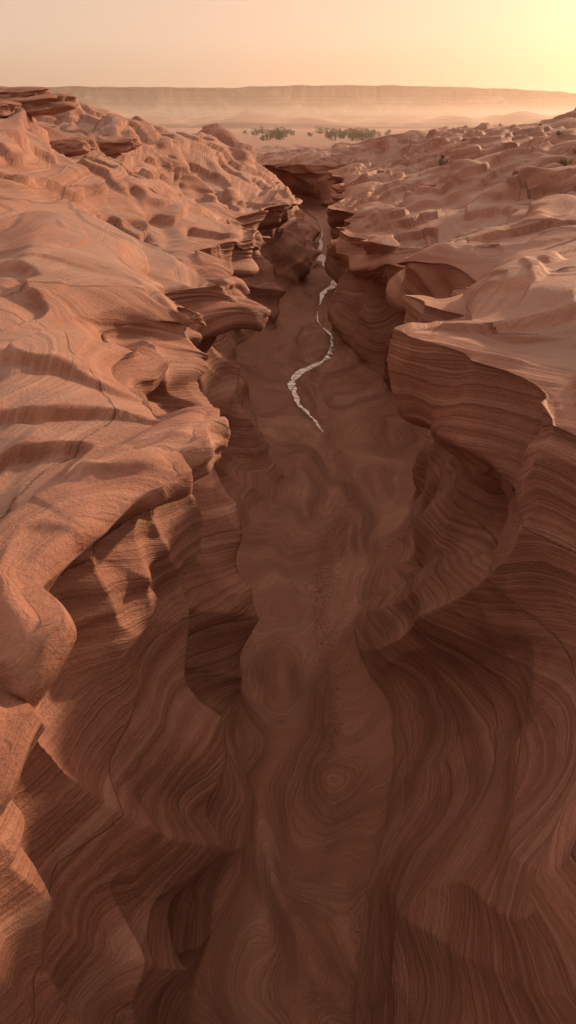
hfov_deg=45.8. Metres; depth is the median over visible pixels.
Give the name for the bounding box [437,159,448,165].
desert shrub
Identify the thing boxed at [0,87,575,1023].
canyon terrain
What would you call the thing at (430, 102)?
distant mesa
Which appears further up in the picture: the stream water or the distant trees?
the distant trees
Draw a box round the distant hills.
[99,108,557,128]
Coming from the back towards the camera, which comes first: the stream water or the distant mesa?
the distant mesa
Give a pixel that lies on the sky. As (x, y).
(510, 44)
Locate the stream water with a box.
[288,209,336,431]
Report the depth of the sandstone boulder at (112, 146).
60.84 m
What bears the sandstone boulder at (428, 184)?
on the canyon terrain
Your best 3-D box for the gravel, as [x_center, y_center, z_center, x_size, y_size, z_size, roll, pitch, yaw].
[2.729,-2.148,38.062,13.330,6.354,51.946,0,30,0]
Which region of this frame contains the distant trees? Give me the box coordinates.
[243,126,427,140]
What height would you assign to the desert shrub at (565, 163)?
0.727 m
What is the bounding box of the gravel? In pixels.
[212,370,403,1023]
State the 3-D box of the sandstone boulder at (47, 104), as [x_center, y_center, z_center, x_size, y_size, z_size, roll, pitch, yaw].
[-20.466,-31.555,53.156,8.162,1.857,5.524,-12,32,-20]
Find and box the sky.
[0,0,575,92]
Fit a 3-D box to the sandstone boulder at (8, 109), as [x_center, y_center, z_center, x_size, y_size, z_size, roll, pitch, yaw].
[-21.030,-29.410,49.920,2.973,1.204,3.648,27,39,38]
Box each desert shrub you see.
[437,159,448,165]
[559,158,572,165]
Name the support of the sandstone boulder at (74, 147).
on the canyon terrain
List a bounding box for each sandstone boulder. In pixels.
[0,86,50,98]
[0,93,78,116]
[0,100,24,118]
[49,137,95,156]
[95,136,142,155]
[421,182,435,185]
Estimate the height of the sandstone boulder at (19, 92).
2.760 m
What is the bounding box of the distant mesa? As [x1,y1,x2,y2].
[0,85,575,119]

